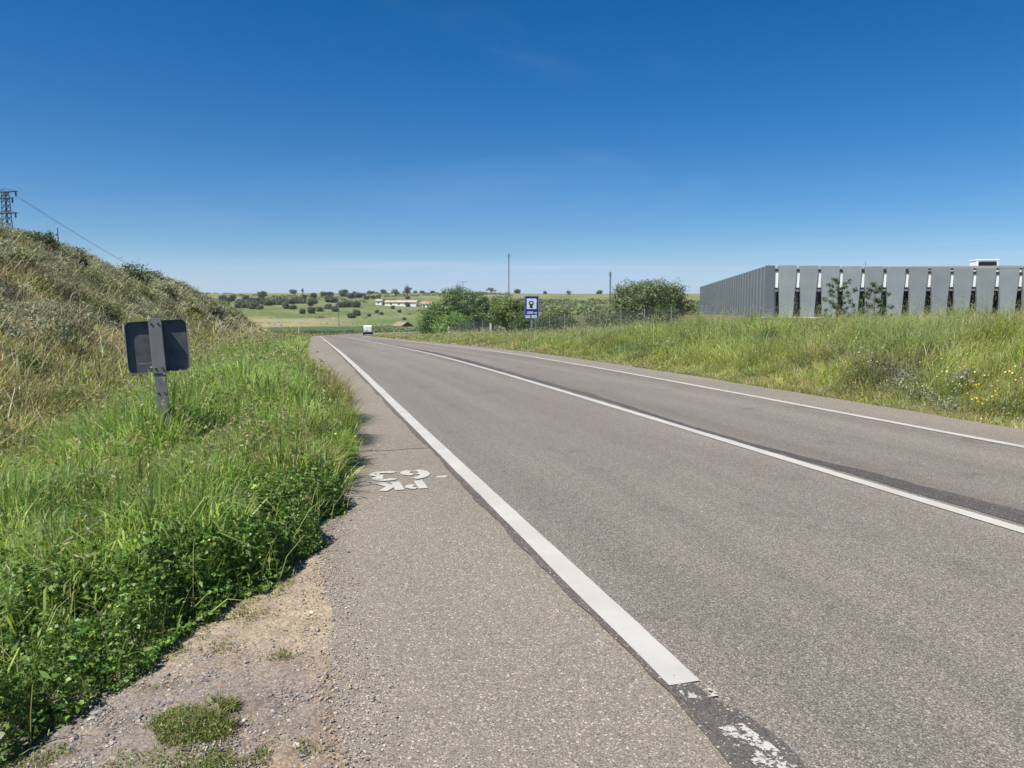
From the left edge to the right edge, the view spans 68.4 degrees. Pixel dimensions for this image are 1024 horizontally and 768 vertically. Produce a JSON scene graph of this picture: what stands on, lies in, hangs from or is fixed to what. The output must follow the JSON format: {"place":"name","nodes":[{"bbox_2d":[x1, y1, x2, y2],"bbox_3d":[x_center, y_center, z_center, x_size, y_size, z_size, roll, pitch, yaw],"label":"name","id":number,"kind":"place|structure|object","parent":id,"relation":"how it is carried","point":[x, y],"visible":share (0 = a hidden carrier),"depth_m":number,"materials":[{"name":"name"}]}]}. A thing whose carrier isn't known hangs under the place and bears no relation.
{"place":"outdoors","nodes":[
{"label":"outdoors","id":0,"kind":"place"},
{"bbox_2d":[0,511,425,767],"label":"dirt path","id":1,"kind":"structure","parent":0,"point":[285,756],"depth_m":3.24,"materials":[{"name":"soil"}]},
{"bbox_2d":[0,245,1023,427],"bbox_3d":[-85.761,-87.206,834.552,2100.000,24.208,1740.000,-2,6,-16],"label":"ground","id":2,"kind":"structure","parent":0,"point":[272,314],"depth_m":297.91,"materials":[{"name":"soil"}]},
{"bbox_2d":[0,188,17,228],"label":"power pylon","id":3,"kind":"object","parent":2,"relation":"on","point":[9,197],"visible":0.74,"depth_m":104.22,"materials":[{"name":"metal"}]},
{"bbox_2d":[5,244,38,268],"bbox_3d":[-14.299,-3.585,21.982,0.978,0.947,0.869,-2,6,-16],"label":"bank shrub","id":4,"kind":"object","parent":2,"relation":"on","point":[25,256],"visible":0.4,"depth_m":21.92,"materials":[{"name":"green plant"}]},
{"bbox_2d":[5,349,55,376],"bbox_3d":[-8.068,-0.279,12.459,0.749,0.627,0.732,1,6,8],"label":"bank shrub","id":5,"kind":"object","parent":2,"relation":"on","point":[28,363],"visible":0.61,"depth_m":12.45,"materials":[{"name":"green plant"}]},
{"bbox_2d":[31,229,60,252],"bbox_3d":[-18.547,-5.622,29.919,0.909,1.154,1.040,1,6,9],"label":"bank shrub","id":6,"kind":"object","parent":2,"relation":"on","point":[44,238],"visible":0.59,"depth_m":29.85,"materials":[{"name":"green plant"}]},
{"bbox_2d":[32,383,85,410],"bbox_3d":[-6.686,0.281,11.252,0.882,0.645,0.962,-2,6,-16],"label":"bank shrub","id":7,"kind":"object","parent":2,"relation":"on","point":[61,393],"visible":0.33,"depth_m":11.17,"materials":[{"name":"green plant"}]},
{"bbox_2d":[70,254,91,267],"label":"bank shrub","id":8,"kind":"object","parent":2,"relation":"on","point":[85,262],"visible":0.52,"depth_m":30.36,"materials":[{"name":"green plant"}]},
{"bbox_2d":[89,296,125,322],"bbox_3d":[-11.815,-2.078,21.931,1.040,0.950,1.027,1,6,13],"label":"bank shrub","id":9,"kind":"object","parent":2,"relation":"on","point":[107,309],"visible":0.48,"depth_m":21.89,"materials":[{"name":"green plant"}]},
{"bbox_2d":[0,218,264,351],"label":"scrub foliage","id":10,"kind":"object","parent":2,"relation":"on","point":[92,270],"visible":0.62,"depth_m":24.86,"materials":[{"name":"green plant"}]},
{"bbox_2d":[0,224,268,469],"bbox_3d":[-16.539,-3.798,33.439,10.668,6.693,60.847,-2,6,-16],"label":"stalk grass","id":11,"kind":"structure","parent":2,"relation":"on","point":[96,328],"depth_m":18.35,"materials":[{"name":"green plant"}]},
{"bbox_2d":[117,257,153,284],"bbox_3d":[-19.282,-5.606,38.531,1.683,1.724,1.920,-2,6,-16],"label":"bank shrub","id":12,"kind":"object","parent":2,"relation":"on","point":[137,274],"visible":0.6,"depth_m":38.33,"materials":[{"name":"green plant"}]},
{"bbox_2d":[0,232,281,473],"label":"dry grass","id":13,"kind":"structure","parent":2,"relation":"on","point":[92,352],"depth_m":15.45,"materials":[{"name":"plant"}]},
{"bbox_2d":[124,318,190,435],"bbox_3d":[-3.569,0.280,7.731,0.585,1.900,0.150,-6,0,-21],"label":"road sign","id":14,"kind":"object","parent":2,"relation":"on","point":[157,345],"visible":0.86,"depth_m":7.73,"materials":[{"name":"grey metal"}]},
{"bbox_2d":[155,284,178,301],"bbox_3d":[-18.040,-4.657,39.236,1.410,1.078,1.081,-10,11,-60],"label":"bank shrub","id":15,"kind":"object","parent":2,"relation":"on","point":[169,291],"visible":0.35,"depth_m":39.22,"materials":[{"name":"green plant"}]},
{"bbox_2d":[0,423,357,767],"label":"clover leaves","id":16,"kind":"object","parent":2,"relation":"on","point":[196,721],"visible":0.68,"depth_m":3.72,"materials":[{"name":"green plant"}]},
{"bbox_2d":[0,319,375,720],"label":"tall grass","id":17,"kind":"structure","parent":2,"relation":"on","point":[263,386],"depth_m":6.60,"materials":[{"name":"green plant"}]},
{"bbox_2d":[186,303,204,318],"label":"bank shrub","id":18,"kind":"object","parent":2,"relation":"on","point":[192,307],"visible":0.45,"depth_m":39.09,"materials":[{"name":"green plant"}]},
{"bbox_2d":[204,305,225,320],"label":"bank shrub","id":19,"kind":"object","parent":2,"relation":"on","point":[213,311],"visible":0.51,"depth_m":48.49,"materials":[{"name":"green plant"}]},
{"bbox_2d":[217,295,226,300],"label":"hill oak","id":20,"kind":"object","parent":2,"relation":"on","point":[221,297],"visible":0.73,"depth_m":408.60,"materials":[{"name":"green plant"}]},
{"bbox_2d":[228,294,236,300],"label":"hill oak","id":21,"kind":"object","parent":2,"relation":"on","point":[232,297],"visible":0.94,"depth_m":413.79,"materials":[{"name":"green plant"}]},
{"bbox_2d":[245,302,256,308],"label":"hill oak","id":22,"kind":"object","parent":2,"relation":"on","point":[250,305],"visible":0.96,"depth_m":351.43,"materials":[{"name":"green plant"}]},
{"bbox_2d":[256,290,266,297],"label":"hill oak","id":23,"kind":"object","parent":2,"relation":"on","point":[262,294],"visible":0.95,"depth_m":441.21,"materials":[{"name":"green plant"}]},
{"bbox_2d":[263,299,272,305],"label":"hill oak","id":24,"kind":"object","parent":2,"relation":"on","point":[267,302],"visible":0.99,"depth_m":383.99,"materials":[{"name":"green plant"}]},
{"bbox_2d":[282,302,289,308],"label":"hill oak","id":25,"kind":"object","parent":2,"relation":"on","point":[285,305],"visible":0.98,"depth_m":356.62,"materials":[{"name":"green plant"}]},
{"bbox_2d":[288,298,295,303],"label":"hill oak","id":26,"kind":"object","parent":2,"relation":"on","point":[292,301],"visible":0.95,"depth_m":398.95,"materials":[{"name":"green plant"}]},
{"bbox_2d":[289,289,297,293],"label":"hill oak","id":27,"kind":"object","parent":2,"relation":"on","point":[291,291],"visible":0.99,"depth_m":633.60,"materials":[{"name":"green plant"}]},
{"bbox_2d":[299,298,306,303],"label":"hill oak","id":28,"kind":"object","parent":2,"relation":"on","point":[303,301],"visible":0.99,"depth_m":403.41,"materials":[{"name":"green plant"}]},
{"bbox_2d":[299,308,306,313],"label":"hill oak","id":29,"kind":"object","parent":2,"relation":"on","point":[302,311],"visible":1,"depth_m":327.01,"materials":[{"name":"green plant"}]},
{"bbox_2d":[307,300,313,305],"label":"hill oak","id":30,"kind":"object","parent":2,"relation":"on","point":[310,302],"visible":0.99,"depth_m":386.48,"materials":[{"name":"green plant"}]},
{"bbox_2d":[307,306,315,313],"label":"hill oak","id":31,"kind":"object","parent":2,"relation":"on","point":[310,309],"visible":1,"depth_m":329.40,"materials":[{"name":"green plant"}]},
{"bbox_2d":[315,306,324,311],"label":"hill oak","id":32,"kind":"object","parent":2,"relation":"on","point":[318,309],"visible":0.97,"depth_m":344.12,"materials":[{"name":"green plant"}]},
{"bbox_2d":[323,304,331,308],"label":"hill oak","id":33,"kind":"object","parent":2,"relation":"on","point":[327,306],"visible":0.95,"depth_m":361.83,"materials":[{"name":"green plant"}]},
{"bbox_2d":[328,296,337,302],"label":"hill oak","id":34,"kind":"object","parent":2,"relation":"on","point":[334,299],"visible":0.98,"depth_m":410.59,"materials":[{"name":"green plant"}]},
{"bbox_2d":[331,305,339,311],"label":"hill oak","id":35,"kind":"object","parent":2,"relation":"on","point":[334,308],"visible":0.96,"depth_m":344.06,"materials":[{"name":"green plant"}]},
{"bbox_2d":[338,295,338,325],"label":"utility pole","id":36,"kind":"object","parent":2,"relation":"on","point":[338,310],"visible":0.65,"depth_m":248.46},
{"bbox_2d":[336,302,345,307],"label":"hill oak","id":37,"kind":"object","parent":2,"relation":"on","point":[341,305],"visible":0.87,"depth_m":376.58,"materials":[{"name":"green plant"}]},
{"bbox_2d":[258,322,424,335],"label":"pasture grass","id":38,"kind":"structure","parent":2,"relation":"on","point":[391,329],"depth_m":213.29,"materials":[{"name":"green plant"}]},
{"bbox_2d":[274,329,416,333],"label":"hedge foliage","id":39,"kind":"object","parent":2,"relation":"on","point":[321,331],"visible":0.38,"depth_m":196.22,"materials":[{"name":"green plant"}]},
{"bbox_2d":[343,300,351,306],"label":"hill oak","id":40,"kind":"object","parent":2,"relation":"on","point":[347,303],"visible":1,"depth_m":378.51,"materials":[{"name":"green plant"}]},
{"bbox_2d":[346,293,354,298],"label":"hill oak","id":41,"kind":"object","parent":2,"relation":"on","point":[351,295],"visible":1,"depth_m":471.21,"materials":[{"name":"green plant"}]},
{"bbox_2d":[346,312,356,317],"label":"hill oak","id":42,"kind":"object","parent":2,"relation":"on","point":[351,315],"visible":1,"depth_m":304.06,"materials":[{"name":"green plant"}]},
{"bbox_2d":[352,300,360,307],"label":"hill oak","id":43,"kind":"object","parent":2,"relation":"on","point":[356,303],"visible":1,"depth_m":378.68,"materials":[{"name":"green plant"}]},
{"bbox_2d":[353,309,360,315],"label":"hill oak","id":44,"kind":"object","parent":2,"relation":"on","point":[357,312],"visible":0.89,"depth_m":319.14,"materials":[{"name":"green plant"}]},
{"bbox_2d":[354,292,362,297],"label":"hill oak","id":45,"kind":"object","parent":2,"relation":"on","point":[357,294],"visible":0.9,"depth_m":480.95,"materials":[{"name":"green plant"}]},
{"bbox_2d":[207,292,512,318],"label":"scrub foliage","id":46,"kind":"object","parent":2,"relation":"on","point":[344,299],"visible":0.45,"depth_m":529.75,"materials":[{"name":"green plant"}]},
{"bbox_2d":[375,299,383,304],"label":"farm building","id":47,"kind":"structure","parent":2,"relation":"on","point":[378,301],"depth_m":398.92,"materials":[{"name":"paint"}]},
{"bbox_2d":[391,289,399,294],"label":"skyline tree","id":48,"kind":"object","parent":2,"relation":"on","point":[396,292],"visible":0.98,"depth_m":554.81,"materials":[{"name":"green plant"}]},
{"bbox_2d":[384,300,418,306],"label":"farm building","id":49,"kind":"structure","parent":2,"relation":"on","point":[413,303],"depth_m":394.93,"materials":[{"name":"paint"}]},
{"bbox_2d":[392,321,412,326],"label":"farm hut","id":50,"kind":"object","parent":2,"relation":"on","point":[403,324],"visible":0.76,"depth_m":247.82,"materials":[{"name":"beige"}]},
{"bbox_2d":[402,284,411,295],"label":"skyline tree","id":51,"kind":"object","parent":2,"relation":"on","point":[407,288],"visible":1,"depth_m":554.78,"materials":[{"name":"green plant"}]},
{"bbox_2d":[420,301,431,306],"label":"farm building","id":52,"kind":"structure","parent":2,"relation":"on","point":[424,303],"depth_m":391.87,"materials":[{"name":"ceramic"}]},
{"bbox_2d":[414,306,443,333],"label":"leafy shrub","id":53,"kind":"object","parent":2,"relation":"on","point":[424,324],"visible":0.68,"depth_m":134.33,"materials":[{"name":"green plant"}]},
{"bbox_2d":[427,293,469,321],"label":"broadleaf tree","id":54,"kind":"object","parent":2,"relation":"on","point":[445,305],"visible":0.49,"depth_m":137.97,"materials":[{"name":"green plant"}]},
{"bbox_2d":[454,284,464,295],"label":"skyline tree","id":55,"kind":"object","parent":2,"relation":"on","point":[460,290],"visible":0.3,"depth_m":415.45,"materials":[{"name":"green plant"}]},
{"bbox_2d":[439,286,485,330],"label":"broadleaf tree","id":56,"kind":"object","parent":2,"relation":"on","point":[463,296],"visible":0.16,"depth_m":147.58,"materials":[{"name":"green plant"}]},
{"bbox_2d":[461,291,489,329],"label":"broadleaf tree","id":57,"kind":"object","parent":2,"relation":"on","point":[475,309],"visible":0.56,"depth_m":143.71,"materials":[{"name":"green plant"}]},
{"bbox_2d":[478,294,502,332],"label":"broadleaf tree","id":58,"kind":"object","parent":2,"relation":"on","point":[485,307],"visible":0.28,"depth_m":120.65,"materials":[{"name":"green plant"}]},
{"bbox_2d":[484,293,523,331],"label":"broadleaf tree","id":59,"kind":"object","parent":2,"relation":"on","point":[502,310],"visible":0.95,"depth_m":94.71,"materials":[{"name":"green plant"}]},
{"bbox_2d":[508,254,509,295],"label":"radio mast","id":60,"kind":"object","parent":2,"relation":"on","point":[508,273],"visible":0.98,"depth_m":514.10,"materials":[{"name":"grey metal"}]},
{"bbox_2d":[507,308,537,332],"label":"dark shrub","id":61,"kind":"object","parent":2,"relation":"on","point":[522,321],"visible":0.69,"depth_m":91.05,"materials":[{"name":"green plant"}]},
{"bbox_2d":[524,296,538,332],"bbox_3d":[1.190,-3.850,45.843,0.870,3.005,0.123,0,6,-4],"label":"information sign","id":62,"kind":"object","parent":2,"relation":"on","point":[531,307],"visible":0.98,"depth_m":45.72,"materials":[{"name":"blue metal"}]},
{"bbox_2d":[532,310,559,331],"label":"dark shrub","id":63,"kind":"object","parent":2,"relation":"on","point":[546,322],"visible":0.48,"depth_m":88.99,"materials":[{"name":"green plant"}]},
{"bbox_2d":[543,307,573,328],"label":"dark shrub","id":64,"kind":"object","parent":2,"relation":"on","point":[559,314],"visible":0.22,"depth_m":97.27,"materials":[{"name":"green plant"}]},
{"bbox_2d":[557,313,583,329],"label":"dark shrub","id":65,"kind":"object","parent":2,"relation":"on","point":[567,323],"visible":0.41,"depth_m":91.22,"materials":[{"name":"green plant"}]},
{"bbox_2d":[452,306,702,332],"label":"wire fence","id":66,"kind":"object","parent":2,"relation":"on","point":[535,326],"visible":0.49,"depth_m":79.51,"materials":[{"name":"grey metal"}]},
{"bbox_2d":[484,298,699,332],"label":"scrub foliage","id":67,"kind":"object","parent":2,"relation":"on","point":[545,305],"visible":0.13,"depth_m":374.65,"materials":[{"name":"green plant"}]},
{"bbox_2d":[580,306,611,327],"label":"dark shrub","id":68,"kind":"object","parent":2,"relation":"on","point":[598,316],"visible":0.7,"depth_m":94.91,"materials":[{"name":"green plant"}]},
{"bbox_2d":[604,310,629,328],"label":"dark shrub","id":69,"kind":"object","parent":2,"relation":"on","point":[622,318],"visible":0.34,"depth_m":83.37,"materials":[{"name":"green plant"}]},
{"bbox_2d":[621,305,665,325],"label":"dark shrub","id":70,"kind":"object","parent":2,"relation":"on","point":[641,318],"visible":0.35,"depth_m":79.15,"materials":[{"name":"green plant"}]},
{"bbox_2d":[606,277,691,318],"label":"oak tree","id":71,"kind":"object","parent":2,"relation":"on","point":[647,296],"visible":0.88,"depth_m":87.16,"materials":[{"name":"green plant"}]},
{"bbox_2d":[653,301,681,321],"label":"dark shrub","id":72,"kind":"object","parent":2,"relation":"on","point":[661,308],"visible":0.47,"depth_m":81.05,"materials":[{"name":"green plant"}]},
{"bbox_2d":[675,288,694,316],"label":"oak tree","id":73,"kind":"object","parent":2,"relation":"on","point":[687,304],"visible":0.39,"depth_m":91.81,"materials":[{"name":"green plant"}]},
{"bbox_2d":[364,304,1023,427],"bbox_3d":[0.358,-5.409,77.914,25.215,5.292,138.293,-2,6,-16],"label":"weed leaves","id":74,"kind":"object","parent":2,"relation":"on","point":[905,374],"visible":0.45,"depth_m":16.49,"materials":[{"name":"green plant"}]},
{"bbox_2d":[371,287,1023,428],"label":"verge grass","id":75,"kind":"structure","parent":2,"relation":"on","point":[991,327],"depth_m":17.82,"materials":[{"name":"green plant"}]},
{"bbox_2d":[429,307,475,333],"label":"leafy shrub","id":76,"kind":"object","parent":75,"relation":"on","point":[451,320],"visible":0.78,"depth_m":126.23,"materials":[{"name":"green plant"}]},
{"bbox_2d":[816,277,857,319],"bbox_3d":[17.074,-3.923,39.702,1.888,3.399,2.075,-2,6,-16],"label":"sapling","id":77,"kind":"object","parent":2,"relation":"on","point":[837,280],"visible":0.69,"depth_m":39.69,"materials":[{"name":"green plant"}]},
{"bbox_2d":[823,304,873,318],"bbox_3d":[17.753,-3.434,40.245,3.140,2.217,3.044,0,6,0],"label":"leafy shrub","id":78,"kind":"object","parent":2,"relation":"on","point":[850,313],"visible":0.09,"depth_m":40.01,"materials":[{"name":"green plant"}]},
{"bbox_2d":[699,259,1023,317],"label":"industrial building","id":79,"kind":"structure","parent":2,"relation":"on","point":[772,286],"depth_m":78.38,"materials":[{"name":"grey metal"}]},
{"bbox_2d":[775,289,1020,315],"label":"window","id":80,"kind":"structure","parent":79,"relation":"in","point":[797,293],"depth_m":78.70,"materials":[{"name":"black glass"}]},
{"bbox_2d":[858,282,894,317],"bbox_3d":[19.118,-3.867,39.785,1.812,3.112,1.896,-2,6,-16],"label":"sapling","id":81,"kind":"object","parent":2,"relation":"on","point":[866,294],"visible":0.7,"depth_m":39.59,"materials":[{"name":"green plant"}]},
{"bbox_2d":[811,334,1021,404],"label":"flower leaves","id":82,"kind":"object","parent":2,"relation":"on","point":[982,403],"visible":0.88,"depth_m":12.39,"materials":[{"name":"green plant"}]},
{"bbox_2d":[0,0,1023,293],"label":"sky","id":83,"kind":"structure","parent":0,"point":[218,146],"materials":[{"name":"blue"}]},
{"bbox_2d":[321,331,1023,767],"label":"road","id":84,"kind":"structure","parent":0,"point":[813,617],"depth_m":5.30,"materials":[{"name":"grey asphalt"}]},
{"bbox_2d":[362,325,373,334],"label":"delivery van","id":85,"kind":"object","parent":84,"relation":"on","point":[367,329],"visible":0.96,"depth_m":146.39,"materials":[{"name":"white paint"}]},
{"bbox_2d":[320,332,699,684],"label":"road marking","id":86,"kind":"object","parent":84,"relation":"on","point":[663,662],"visible":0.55,"depth_m":4.56,"materials":[{"name":"paint"}]},
{"bbox_2d":[306,332,732,767],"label":"hard shoulder","id":87,"kind":"object","parent":84,"relation":"attached to","point":[498,646],"visible":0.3,"depth_m":3.59},
{"bbox_2d":[369,469,429,480],"bbox_3d":[-1.089,0.886,7.344,0.581,0.001,0.435,-2,6,-16],"label":"road marking","id":88,"kind":"object","parent":87,"relation":"on","point":[422,473],"visible":1,"depth_m":7.36,"materials":[{"name":"paint"}]},
{"bbox_2d":[375,480,427,490],"bbox_3d":[-1.016,0.929,6.902,0.443,0.001,0.358,-2,6,-16],"label":"road marking","id":89,"kind":"object","parent":87,"relation":"on","point":[399,486],"visible":1,"depth_m":6.90,"materials":[{"name":"paint"}]},
{"bbox_2d":[326,342,732,766],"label":"bitumen strip","id":90,"kind":"object","parent":87,"relation":"on","point":[521,542],"visible":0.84,"depth_m":4.37,"materials":[{"name":"grey asphalt"}]},
{"bbox_2d":[342,334,1023,532],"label":"road marking","id":91,"kind":"object","parent":84,"relation":"on","point":[948,507],"visible":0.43,"depth_m":7.72,"materials":[{"name":"paint"}]},
{"bbox_2d":[361,335,1023,447],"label":"road marking","id":92,"kind":"object","parent":84,"relation":"on","point":[995,441],"visible":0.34,"depth_m":12.24,"materials":[{"name":"paint"}]},
{"bbox_2d":[364,333,1023,445],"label":"hard shoulder","id":93,"kind":"object","parent":84,"relation":"attached to","point":[988,431],"visible":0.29,"depth_m":13.07},
{"bbox_2d":[381,343,1023,523],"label":"tar band","id":94,"kind":"object","parent":84,"relation":"on","point":[1009,513],"visible":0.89,"depth_m":7.18,"materials":[{"name":"grey asphalt"}]},
{"bbox_2d":[671,685,805,767],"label":"bitumen strip","id":95,"kind":"object","parent":84,"relation":"on","point":[712,714],"visible":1,"depth_m":2.85,"materials":[{"name":"grey asphalt"}]},
{"bbox_2d":[677,681,717,698],"bbox_3d":[0.779,1.283,3.169,0.180,0.001,0.141,-2,6,-16],"label":"road marking","id":96,"kind":"object","parent":95,"relation":"on","point":[695,696],"visible":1,"depth_m":3.13,"materials":[{"name":"paint"}]},
{"bbox_2d":[718,723,796,767],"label":"road marking","id":97,"kind":"object","parent":95,"relation":"on","point":[766,745],"visible":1,"depth_m":2.77,"materials":[{"name":"paint"}]}
]}

